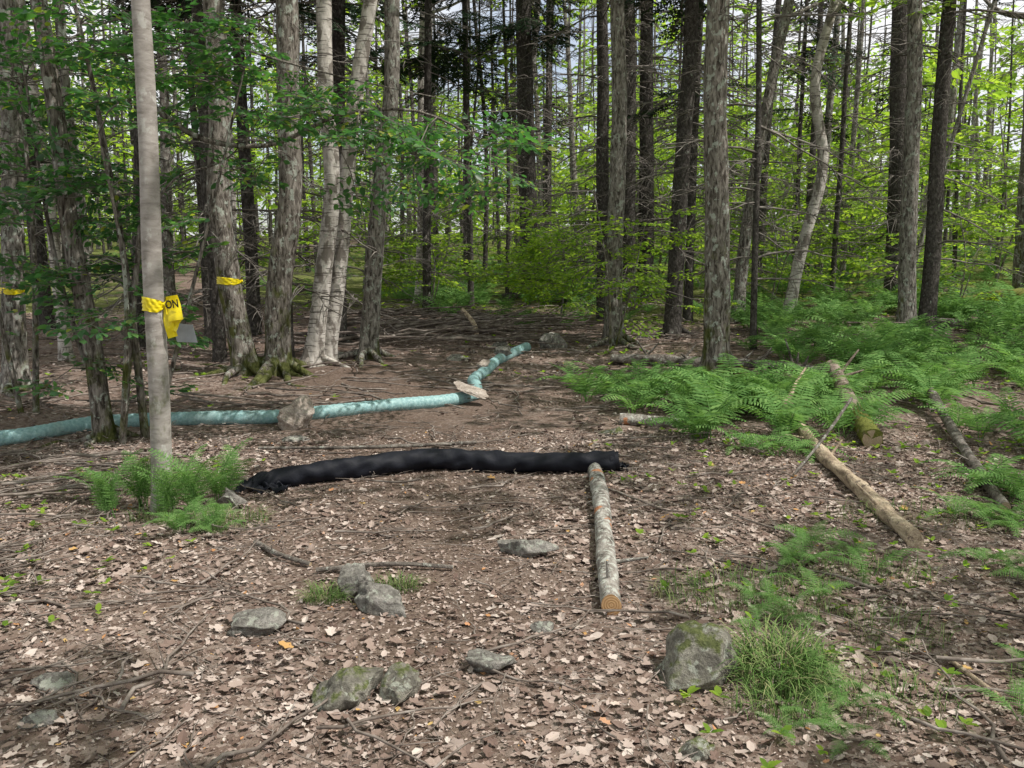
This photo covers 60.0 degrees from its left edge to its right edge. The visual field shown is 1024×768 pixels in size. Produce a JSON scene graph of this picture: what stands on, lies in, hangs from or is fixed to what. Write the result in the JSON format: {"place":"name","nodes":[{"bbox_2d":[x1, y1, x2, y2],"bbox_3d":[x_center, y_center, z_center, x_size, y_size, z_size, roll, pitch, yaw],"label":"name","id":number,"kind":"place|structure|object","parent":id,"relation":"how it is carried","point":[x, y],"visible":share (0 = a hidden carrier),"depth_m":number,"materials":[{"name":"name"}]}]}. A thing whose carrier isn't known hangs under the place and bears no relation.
{"place":"outdoors","nodes":[
{"label":"outdoors","id":0,"kind":"place"},
{"bbox_2d":[0,232,1023,767],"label":"ground","id":1,"kind":"structure","parent":0,"point":[552,398],"depth_m":4.64,"materials":[{"name":"soil"}]},
{"bbox_2d":[0,0,88,397],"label":"maple tree","id":2,"kind":"object","parent":1,"relation":"on","point":[12,240],"visible":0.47,"depth_m":10.02,"materials":[{"name":"grey plant"}]},
{"bbox_2d":[29,671,74,693],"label":"rock","id":3,"kind":"object","parent":1,"relation":"on","point":[55,681],"visible":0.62,"depth_m":3.40,"materials":[{"name":"grey stone"}]},
{"bbox_2d":[19,0,97,360],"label":"birch tree","id":4,"kind":"object","parent":1,"relation":"on","point":[62,348],"visible":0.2,"depth_m":12.32,"materials":[{"name":"grey plant"}]},
{"bbox_2d":[0,0,119,329],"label":"spruce tree","id":5,"kind":"object","parent":1,"relation":"on","point":[42,255],"visible":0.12,"depth_m":15.76,"materials":[{"name":"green plant"}]},
{"bbox_2d":[10,0,123,283],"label":"maple tree","id":6,"kind":"object","parent":1,"relation":"on","point":[65,79],"visible":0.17,"depth_m":8.97,"materials":[{"name":"brown plant"}]},
{"bbox_2d":[0,0,139,448],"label":"maple tree","id":7,"kind":"object","parent":1,"relation":"on","point":[102,421],"visible":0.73,"depth_m":7.61,"materials":[{"name":"grey plant"}]},
{"bbox_2d":[0,0,185,414],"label":"beech sapling","id":8,"kind":"object","parent":1,"relation":"on","point":[35,318],"visible":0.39,"depth_m":8.79,"materials":[{"name":"plant"}]},
{"bbox_2d":[0,437,202,581],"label":"brush pile","id":9,"kind":"object","parent":1,"relation":"on","point":[24,481],"visible":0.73,"depth_m":6.04,"materials":[{"name":"brown plant"}]},
{"bbox_2d":[52,447,173,519],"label":"fern","id":10,"kind":"object","parent":1,"relation":"on","point":[108,497],"visible":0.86,"depth_m":5.64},
{"bbox_2d":[47,0,196,295],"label":"maple tree","id":11,"kind":"object","parent":1,"relation":"on","point":[169,283],"visible":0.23,"depth_m":18.55,"materials":[{"name":"brown plant"}]},
{"bbox_2d":[131,0,174,514],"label":"young maple tree","id":12,"kind":"object","parent":1,"relation":"on","point":[155,330],"visible":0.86,"depth_m":5.45,"materials":[{"name":"grey plant"}]},
{"bbox_2d":[141,295,182,338],"bbox_3d":[-2.180,-0.422,5.565,0.270,0.276,0.146,0,8,0],"label":"caution tape","id":13,"kind":"object","parent":12,"relation":"attached to","point":[172,316],"visible":0.98,"depth_m":5.52,"materials":[{"name":"yellow"}]},
{"bbox_2d":[67,0,253,346],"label":"spruce tree","id":14,"kind":"object","parent":1,"relation":"on","point":[142,342],"visible":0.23,"depth_m":13.71,"materials":[{"name":"green plant"}]},
{"bbox_2d":[68,0,316,343],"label":"spruce tree","id":15,"kind":"object","parent":1,"relation":"on","point":[205,283],"visible":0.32,"depth_m":14.28,"materials":[{"name":"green plant"}]},
{"bbox_2d":[130,436,257,518],"bbox_3d":[-1.985,0.591,5.765,0.674,0.439,1.032,0,8,0],"label":"fern","id":16,"kind":"object","parent":1,"relation":"on","point":[164,499],"visible":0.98,"depth_m":5.61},
{"bbox_2d":[143,495,245,534],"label":"fern","id":17,"kind":"object","parent":1,"relation":"on","point":[179,520],"visible":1,"depth_m":5.21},
{"bbox_2d":[95,0,321,362],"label":"spruce tree","id":18,"kind":"object","parent":1,"relation":"on","point":[219,350],"visible":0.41,"depth_m":12.09,"materials":[{"name":"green plant"}]},
{"bbox_2d":[114,165,321,278],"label":"beech sapling","id":19,"kind":"object","parent":1,"relation":"on","point":[263,263],"visible":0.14,"depth_m":19.67,"materials":[{"name":"plant"}]},
{"bbox_2d":[0,514,445,622],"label":"brush pile","id":20,"kind":"object","parent":1,"relation":"on","point":[11,591],"visible":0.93,"depth_m":4.36,"materials":[{"name":"brown plant"}]},
{"bbox_2d":[154,0,331,384],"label":"maple tree","id":21,"kind":"object","parent":1,"relation":"on","point":[246,359],"visible":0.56,"depth_m":11.05,"materials":[{"name":"grey plant"}]},
{"bbox_2d":[227,607,285,636],"bbox_3d":[-1.110,1.061,3.898,0.247,0.138,0.156,1,8,8],"label":"rock","id":22,"kind":"object","parent":1,"relation":"on","point":[262,621],"visible":0.87,"depth_m":3.86,"materials":[{"name":"grey stone"}]},
{"bbox_2d":[162,0,357,335],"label":"spruce tree","id":23,"kind":"object","parent":1,"relation":"on","point":[247,201],"visible":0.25,"depth_m":15.15,"materials":[{"name":"brown plant"}]},
{"bbox_2d":[0,342,530,445],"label":"green erosion control sock","id":24,"kind":"object","parent":1,"relation":"on","point":[27,434],"visible":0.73,"depth_m":8.55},
{"bbox_2d":[189,0,355,397],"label":"maple tree","id":25,"kind":"object","parent":1,"relation":"on","point":[280,360],"visible":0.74,"depth_m":11.06,"materials":[{"name":"grey plant"}]},
{"bbox_2d":[161,0,398,357],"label":"spruce tree","id":26,"kind":"object","parent":1,"relation":"on","point":[267,12],"visible":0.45,"depth_m":12.39,"materials":[{"name":"green plant"}]},
{"bbox_2d":[0,0,562,443],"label":"witch hazel shrub","id":27,"kind":"object","parent":1,"relation":"on","point":[96,184],"visible":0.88,"depth_m":7.56,"materials":[{"name":"green plant"}]},
{"bbox_2d":[277,395,314,429],"bbox_3d":[-2.050,0.290,8.392,0.345,0.368,0.299,3,9,-18],"label":"boulder","id":28,"kind":"object","parent":1,"relation":"on","point":[297,413],"visible":0.88,"depth_m":8.29,"materials":[{"name":"beige stone"}]},
{"bbox_2d":[274,0,378,367],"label":"birch tree","id":29,"kind":"object","parent":1,"relation":"on","point":[314,351],"visible":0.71,"depth_m":11.72,"materials":[{"name":"grey plant"}]},
{"bbox_2d":[249,0,434,283],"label":"spruce tree","id":30,"kind":"object","parent":1,"relation":"on","point":[314,28],"visible":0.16,"depth_m":17.75,"materials":[{"name":"green plant"}]},
{"bbox_2d":[311,666,383,713],"bbox_3d":[-0.600,1.141,3.271,0.276,0.196,0.196,-2,8,-17],"label":"rock","id":31,"kind":"object","parent":1,"relation":"on","point":[342,689],"visible":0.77,"depth_m":3.23,"materials":[{"name":"stone"}]},
{"bbox_2d":[227,0,475,342],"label":"spruce tree","id":32,"kind":"object","parent":1,"relation":"on","point":[338,35],"visible":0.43,"depth_m":14.16,"materials":[{"name":"green plant"}]},
{"bbox_2d":[337,563,373,599],"bbox_3d":[-0.755,0.967,4.274,0.158,0.172,0.167,1,8,9],"label":"rock","id":33,"kind":"object","parent":1,"relation":"on","point":[353,576],"visible":0.77,"depth_m":4.22,"materials":[{"name":"grey stone"}]},
{"bbox_2d":[258,441,476,448],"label":"fallen branch","id":34,"kind":"object","parent":1,"relation":"on","point":[376,446],"visible":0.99,"depth_m":7.28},
{"bbox_2d":[325,0,418,361],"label":"birch tree","id":35,"kind":"object","parent":1,"relation":"on","point":[364,41],"visible":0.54,"depth_m":11.93,"materials":[{"name":"grey plant"}]},
{"bbox_2d":[295,174,452,291],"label":"beech sapling","id":36,"kind":"object","parent":1,"relation":"on","point":[410,250],"visible":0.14,"depth_m":23.77,"materials":[{"name":"plant"}]},
{"bbox_2d":[354,581,405,617],"bbox_3d":[-0.601,1.004,4.121,0.274,0.150,0.181,1,8,8],"label":"rock","id":37,"kind":"object","parent":1,"relation":"on","point":[373,598],"visible":0.95,"depth_m":4.06,"materials":[{"name":"grey stone"}]},
{"bbox_2d":[325,0,446,367],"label":"maple tree","id":38,"kind":"object","parent":1,"relation":"on","point":[369,348],"visible":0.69,"depth_m":12.32,"materials":[{"name":"grey plant"}]},
{"bbox_2d":[379,662,421,704],"bbox_3d":[-0.420,1.131,3.310,0.138,0.172,0.150,19,-6,34],"label":"rock","id":39,"kind":"object","parent":1,"relation":"on","point":[400,681],"visible":0.83,"depth_m":3.27,"materials":[{"name":"stone"}]},
{"bbox_2d":[345,0,515,312],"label":"spruce tree","id":40,"kind":"object","parent":1,"relation":"on","point":[428,43],"visible":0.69,"depth_m":17.37,"materials":[{"name":"green plant"}]},
{"bbox_2d":[235,448,628,493],"bbox_3d":[-0.546,0.605,6.476,2.828,0.215,0.465,-1,8,-11],"label":"black fabric roll","id":41,"kind":"object","parent":1,"relation":"on","point":[277,480],"visible":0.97,"depth_m":6.51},
{"bbox_2d":[355,222,531,305],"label":"beech sapling","id":42,"kind":"object","parent":1,"relation":"on","point":[400,268],"visible":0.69,"depth_m":18.16,"materials":[{"name":"plant"}]},
{"bbox_2d":[294,302,604,346],"bbox_3d":[-1.033,-1.017,14.816,5.663,0.572,4.893,0,8,0],"label":"brush pile","id":43,"kind":"object","parent":1,"relation":"on","point":[457,323],"visible":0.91,"depth_m":14.48,"materials":[{"name":"brown plant"}]},
{"bbox_2d":[391,0,510,303],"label":"birch tree","id":44,"kind":"object","parent":1,"relation":"on","point":[420,85],"visible":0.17,"depth_m":20.30,"materials":[{"name":"grey plant"}]},
{"bbox_2d":[400,0,547,290],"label":"spruce tree","id":45,"kind":"object","parent":1,"relation":"on","point":[486,98],"visible":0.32,"depth_m":23.20,"materials":[{"name":"green plant"}]},
{"bbox_2d":[379,0,572,306],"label":"spruce tree","id":46,"kind":"object","parent":1,"relation":"on","point":[465,15],"visible":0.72,"depth_m":18.82,"materials":[{"name":"green plant"}]},
{"bbox_2d":[465,648,516,672],"bbox_3d":[-0.088,1.117,3.504,0.196,0.092,0.131,3,9,21],"label":"rock","id":47,"kind":"object","parent":1,"relation":"on","point":[480,660],"visible":0.93,"depth_m":3.48,"materials":[{"name":"grey stone"}]},
{"bbox_2d":[0,0,1023,292],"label":"background forest","id":48,"kind":"object","parent":1,"relation":"on","point":[996,94],"visible":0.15,"depth_m":33.21,"materials":[{"name":"plant"}]},
{"bbox_2d":[0,281,1023,767],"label":"seedling undergrowth","id":49,"kind":"object","parent":1,"relation":"on","point":[942,723],"visible":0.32,"depth_m":5.12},
{"bbox_2d":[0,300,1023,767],"bbox_3d":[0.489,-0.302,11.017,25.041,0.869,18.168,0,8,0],"label":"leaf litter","id":50,"kind":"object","parent":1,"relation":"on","point":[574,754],"visible":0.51,"depth_m":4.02,"materials":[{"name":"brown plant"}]},
{"bbox_2d":[0,239,1023,374],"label":"fern undergrowth","id":51,"kind":"object","parent":1,"relation":"on","point":[1001,320],"visible":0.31,"depth_m":15.77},
{"bbox_2d":[0,288,1023,767],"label":"fallen twigs","id":52,"kind":"object","parent":1,"relation":"on","point":[950,658],"depth_m":5.42,"materials":[{"name":"wood"}]},
{"bbox_2d":[431,155,593,271],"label":"beech sapling","id":53,"kind":"object","parent":1,"relation":"on","point":[478,237],"visible":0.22,"depth_m":25.32,"materials":[{"name":"plant"}]},
{"bbox_2d":[466,0,588,300],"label":"spruce tree","id":54,"kind":"object","parent":1,"relation":"on","point":[524,34],"visible":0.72,"depth_m":21.41,"materials":[{"name":"green plant"}]},
{"bbox_2d":[497,539,558,556],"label":"rock","id":55,"kind":"object","parent":1,"relation":"on","point":[526,548],"visible":0.96,"depth_m":4.75,"materials":[{"name":"grey stone"}]},
{"bbox_2d":[489,0,610,271],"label":"spruce tree","id":56,"kind":"object","parent":1,"relation":"on","point":[548,177],"visible":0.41,"depth_m":24.62,"materials":[{"name":"green plant"}]},
{"bbox_2d":[453,203,657,321],"bbox_3d":[0.876,-2.233,16.544,3.450,2.380,2.942,3,8,20],"label":"beech sapling","id":57,"kind":"object","parent":1,"relation":"on","point":[512,281],"visible":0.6,"depth_m":16.47,"materials":[{"name":"plant"}]},
{"bbox_2d":[493,200,643,293],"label":"beech sapling","id":58,"kind":"object","parent":1,"relation":"on","point":[594,255],"visible":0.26,"depth_m":20.69,"materials":[{"name":"plant"}]},
{"bbox_2d":[508,0,700,322],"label":"spruce tree","id":59,"kind":"object","parent":1,"relation":"on","point":[603,137],"visible":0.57,"depth_m":16.61,"materials":[{"name":"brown plant"}]},
{"bbox_2d":[552,0,674,352],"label":"maple tree","id":60,"kind":"object","parent":1,"relation":"on","point":[617,178],"visible":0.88,"depth_m":13.44,"materials":[{"name":"brown plant"}]},
{"bbox_2d":[588,463,648,614],"bbox_3d":[0.601,0.779,5.190,0.265,0.182,2.479,0,8,3],"label":"birch log","id":61,"kind":"object","parent":1,"relation":"on","point":[607,561],"visible":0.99,"depth_m":4.65,"materials":[{"name":"white wood"}]},
{"bbox_2d":[503,184,739,348],"bbox_3d":[1.489,-1.737,13.412,3.347,2.495,2.503,-2,8,-16],"label":"beech sapling","id":62,"kind":"object","parent":1,"relation":"on","point":[539,253],"visible":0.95,"depth_m":13.09,"materials":[{"name":"plant"}]},
{"bbox_2d":[554,0,703,303],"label":"spruce tree","id":63,"kind":"object","parent":1,"relation":"on","point":[632,83],"visible":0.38,"depth_m":19.28,"materials":[{"name":"brown plant"}]},
{"bbox_2d":[543,149,730,290],"bbox_3d":[3.199,-4.347,23.646,5.195,3.785,4.650,2,8,12],"label":"beech sapling","id":64,"kind":"object","parent":1,"relation":"on","point":[665,178],"visible":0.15,"depth_m":23.58,"materials":[{"name":"plant"}]},
{"bbox_2d":[543,0,736,301],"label":"spruce tree","id":65,"kind":"object","parent":1,"relation":"on","point":[644,77],"visible":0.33,"depth_m":19.66,"materials":[{"name":"green plant"}]},
{"bbox_2d":[579,0,778,339],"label":"spruce tree","id":66,"kind":"object","parent":1,"relation":"on","point":[672,321],"visible":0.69,"depth_m":14.42,"materials":[{"name":"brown plant"}]},
{"bbox_2d":[654,620,737,690],"bbox_3d":[0.680,1.069,3.393,0.313,0.310,0.282,4,9,29],"label":"rock","id":67,"kind":"object","parent":1,"relation":"on","point":[697,653],"visible":0.76,"depth_m":3.33,"materials":[{"name":"stone"}]},
{"bbox_2d":[609,0,782,321],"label":"spruce tree","id":68,"kind":"object","parent":1,"relation":"on","point":[692,220],"visible":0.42,"depth_m":16.65,"materials":[{"name":"brown plant"}]},
{"bbox_2d":[649,0,769,383],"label":"maple tree","id":69,"kind":"object","parent":1,"relation":"on","point":[716,316],"visible":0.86,"depth_m":10.78,"materials":[{"name":"grey plant"}]},
{"bbox_2d":[657,0,810,274],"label":"spruce tree","id":70,"kind":"object","parent":1,"relation":"on","point":[743,7],"visible":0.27,"depth_m":19.37,"materials":[{"name":"green plant"}]},
{"bbox_2d":[646,560,856,618],"bbox_3d":[1.119,0.962,4.162,1.000,0.122,0.728,0,8,0],"label":"grass tuft","id":71,"kind":"object","parent":1,"relation":"on","point":[772,581],"visible":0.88,"depth_m":4.19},
{"bbox_2d":[533,350,973,439],"bbox_3d":[2.576,0.040,8.989,4.708,0.578,4.013,0,8,0],"label":"fern patch","id":72,"kind":"object","parent":1,"relation":"on","point":[765,392],"visible":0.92,"depth_m":8.77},
{"bbox_2d":[658,107,873,273],"bbox_3d":[7.444,-5.555,26.463,5.478,4.852,6.084,-7,11,-42],"label":"beech sapling","id":73,"kind":"object","parent":1,"relation":"on","point":[787,154],"visible":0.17,"depth_m":25.83,"materials":[{"name":"plant"}]},
{"bbox_2d":[647,0,887,349],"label":"spruce tree","id":74,"kind":"object","parent":1,"relation":"on","point":[755,257],"visible":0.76,"depth_m":12.91,"materials":[{"name":"green plant"}]},
{"bbox_2d":[698,0,836,291],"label":"spruce tree","id":75,"kind":"object","parent":1,"relation":"on","point":[778,4],"visible":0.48,"depth_m":21.31,"materials":[{"name":"green plant"}]},
{"bbox_2d":[695,424,849,462],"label":"fern","id":76,"kind":"object","parent":1,"relation":"on","point":[747,440],"visible":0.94,"depth_m":7.13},
{"bbox_2d":[694,201,851,300],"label":"beech sapling","id":77,"kind":"object","parent":1,"relation":"on","point":[818,277],"visible":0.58,"depth_m":18.38,"materials":[{"name":"plant"}]},
{"bbox_2d":[730,0,826,322],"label":"maple tree","id":78,"kind":"object","parent":1,"relation":"on","point":[745,239],"visible":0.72,"depth_m":16.31,"materials":[{"name":"grey plant"}]},
{"bbox_2d":[718,671,851,729],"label":"grass tuft","id":79,"kind":"object","parent":1,"relation":"on","point":[771,703],"visible":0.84,"depth_m":3.13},
{"bbox_2d":[720,567,853,629],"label":"fern","id":80,"kind":"object","parent":1,"relation":"on","point":[763,606],"visible":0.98,"depth_m":3.98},
{"bbox_2d":[711,608,863,702],"bbox_3d":[1.020,1.043,3.424,0.633,0.177,0.727,-2,8,-17],"label":"grass tuft","id":81,"kind":"object","parent":1,"relation":"on","point":[796,656],"visible":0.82,"depth_m":3.38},
{"bbox_2d":[697,157,898,280],"bbox_3d":[6.743,-3.622,20.751,5.001,3.258,5.046,0,8,0],"label":"beech sapling","id":82,"kind":"object","parent":1,"relation":"on","point":[834,236],"visible":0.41,"depth_m":20.28,"materials":[{"name":"plant"}]},
{"bbox_2d":[735,0,878,265],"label":"spruce tree","id":83,"kind":"object","parent":1,"relation":"on","point":[804,81],"visible":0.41,"depth_m":24.05,"materials":[{"name":"green plant"}]},
{"bbox_2d":[755,701,890,761],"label":"fern","id":84,"kind":"object","parent":1,"relation":"on","point":[827,722],"visible":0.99,"depth_m":2.97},
{"bbox_2d":[750,647,905,725],"bbox_3d":[1.154,1.100,3.188,0.550,0.109,0.405,7,11,42],"label":"fern","id":85,"kind":"object","parent":1,"relation":"on","point":[842,695],"visible":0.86,"depth_m":3.18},
{"bbox_2d":[737,2,926,301],"bbox_3d":[6.860,-7.834,18.543,4.145,12.448,3.151,0,8,0],"label":"spruce tree","id":86,"kind":"object","parent":1,"relation":"on","point":[839,192],"visible":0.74,"depth_m":18.92,"materials":[{"name":"green plant"}]},
{"bbox_2d":[756,520,932,584],"bbox_3d":[1.607,0.866,4.632,0.755,0.164,0.817,-5,10,-34],"label":"fern","id":87,"kind":"object","parent":1,"relation":"on","point":[804,534],"visible":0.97,"depth_m":4.63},
{"bbox_2d":[780,398,923,546],"bbox_3d":[2.347,0.521,6.659,0.433,0.290,3.607,1,8,8],"label":"rotten log","id":88,"kind":"object","parent":1,"relation":"on","point":[906,531],"visible":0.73,"depth_m":5.70,"materials":[{"name":"brown wood"}]},
{"bbox_2d":[825,349,882,447],"bbox_3d":[3.357,0.058,8.625,0.342,0.620,2.682,2,8,13],"label":"mossy log","id":89,"kind":"object","parent":1,"relation":"on","point":[867,432],"visible":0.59,"depth_m":7.74,"materials":[{"name":"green wood"}]},
{"bbox_2d":[778,0,940,321],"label":"birch tree","id":90,"kind":"object","parent":1,"relation":"on","point":[819,183],"visible":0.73,"depth_m":15.98,"materials":[{"name":"grey plant"}]},
{"bbox_2d":[839,0,884,276],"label":"maple tree","id":91,"kind":"object","parent":1,"relation":"on","point":[854,130],"visible":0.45,"depth_m":25.13,"materials":[{"name":"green plant"}]},
{"bbox_2d":[780,539,945,592],"bbox_3d":[1.764,0.921,4.465,0.870,0.120,0.644,0,8,0],"label":"grass tuft","id":92,"kind":"object","parent":1,"relation":"on","point":[850,558],"visible":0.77,"depth_m":4.46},
{"bbox_2d":[774,594,968,658],"bbox_3d":[1.512,1.020,3.798,0.839,0.111,0.643,0,8,0],"label":"grass tuft","id":93,"kind":"object","parent":1,"relation":"on","point":[914,637],"visible":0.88,"depth_m":3.79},
{"bbox_2d":[732,317,1023,443],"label":"fern patch","id":94,"kind":"object","parent":1,"relation":"on","point":[795,345],"visible":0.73,"depth_m":10.34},
{"bbox_2d":[805,652,971,729],"bbox_3d":[1.351,1.099,3.203,0.581,0.118,0.548,5,10,33],"label":"grass tuft","id":95,"kind":"object","parent":1,"relation":"on","point":[897,682],"visible":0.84,"depth_m":3.21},
{"bbox_2d":[813,0,969,300],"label":"spruce tree","id":96,"kind":"object","parent":1,"relation":"on","point":[896,112],"visible":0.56,"depth_m":19.23,"materials":[{"name":"green plant"}]},
{"bbox_2d":[778,127,1012,257],"bbox_3d":[9.418,-4.490,22.620,5.038,4.060,5.000,0,8,0],"label":"beech sapling","id":97,"kind":"object","parent":1,"relation":"on","point":[924,178],"visible":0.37,"depth_m":22.80,"materials":[{"name":"plant"}]},
{"bbox_2d":[839,0,966,335],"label":"maple tree","id":98,"kind":"object","parent":1,"relation":"on","point":[907,305],"visible":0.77,"depth_m":14.08,"materials":[{"name":"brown plant"}]},
{"bbox_2d":[835,0,1023,333],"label":"spruce tree","id":99,"kind":"object","parent":1,"relation":"on","point":[928,301],"visible":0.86,"depth_m":14.18,"materials":[{"name":"brown plant"}]},
{"bbox_2d":[841,203,1023,301],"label":"beech sapling","id":100,"kind":"object","parent":1,"relation":"on","point":[1005,233],"visible":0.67,"depth_m":16.71,"materials":[{"name":"plant"}]},
{"bbox_2d":[867,113,1021,281],"bbox_3d":[13.031,-4.912,23.714,6.125,4.461,6.609,0,8,0],"label":"beech sapling","id":101,"kind":"object","parent":1,"relation":"on","point":[1005,187],"visible":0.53,"depth_m":23.38,"materials":[{"name":"plant"}]},
{"bbox_2d":[895,0,1023,315],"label":"maple tree","id":102,"kind":"object","parent":1,"relation":"on","point":[954,132],"visible":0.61,"depth_m":16.02,"materials":[{"name":"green plant"}]},
{"bbox_2d":[927,387,1010,509],"bbox_3d":[3.668,0.426,7.372,0.198,0.296,3.747,3,8,19],"label":"fallen branch log","id":103,"kind":"object","parent":1,"relation":"on","point":[970,458],"visible":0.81,"depth_m":7.00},
{"bbox_2d":[915,486,1023,536],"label":"fern","id":104,"kind":"object","parent":1,"relation":"on","point":[1007,514],"visible":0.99,"depth_m":5.39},
{"bbox_2d":[916,453,1023,503],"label":"fern","id":105,"kind":"object","parent":1,"relation":"on","point":[1005,474],"visible":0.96,"depth_m":6.05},
{"bbox_2d":[937,547,1023,578],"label":"fern","id":106,"kind":"object","parent":1,"relation":"on","point":[1005,556],"visible":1,"depth_m":4.52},
{"bbox_2d":[983,0,1023,288],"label":"maple tree","id":107,"kind":"object","parent":1,"relation":"on","point":[1018,251],"visible":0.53,"depth_m":19.26,"materials":[{"name":"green plant"}]},
{"bbox_2d":[0,0,1023,235],"label":"sky","id":108,"kind":"structure","parent":0,"point":[970,3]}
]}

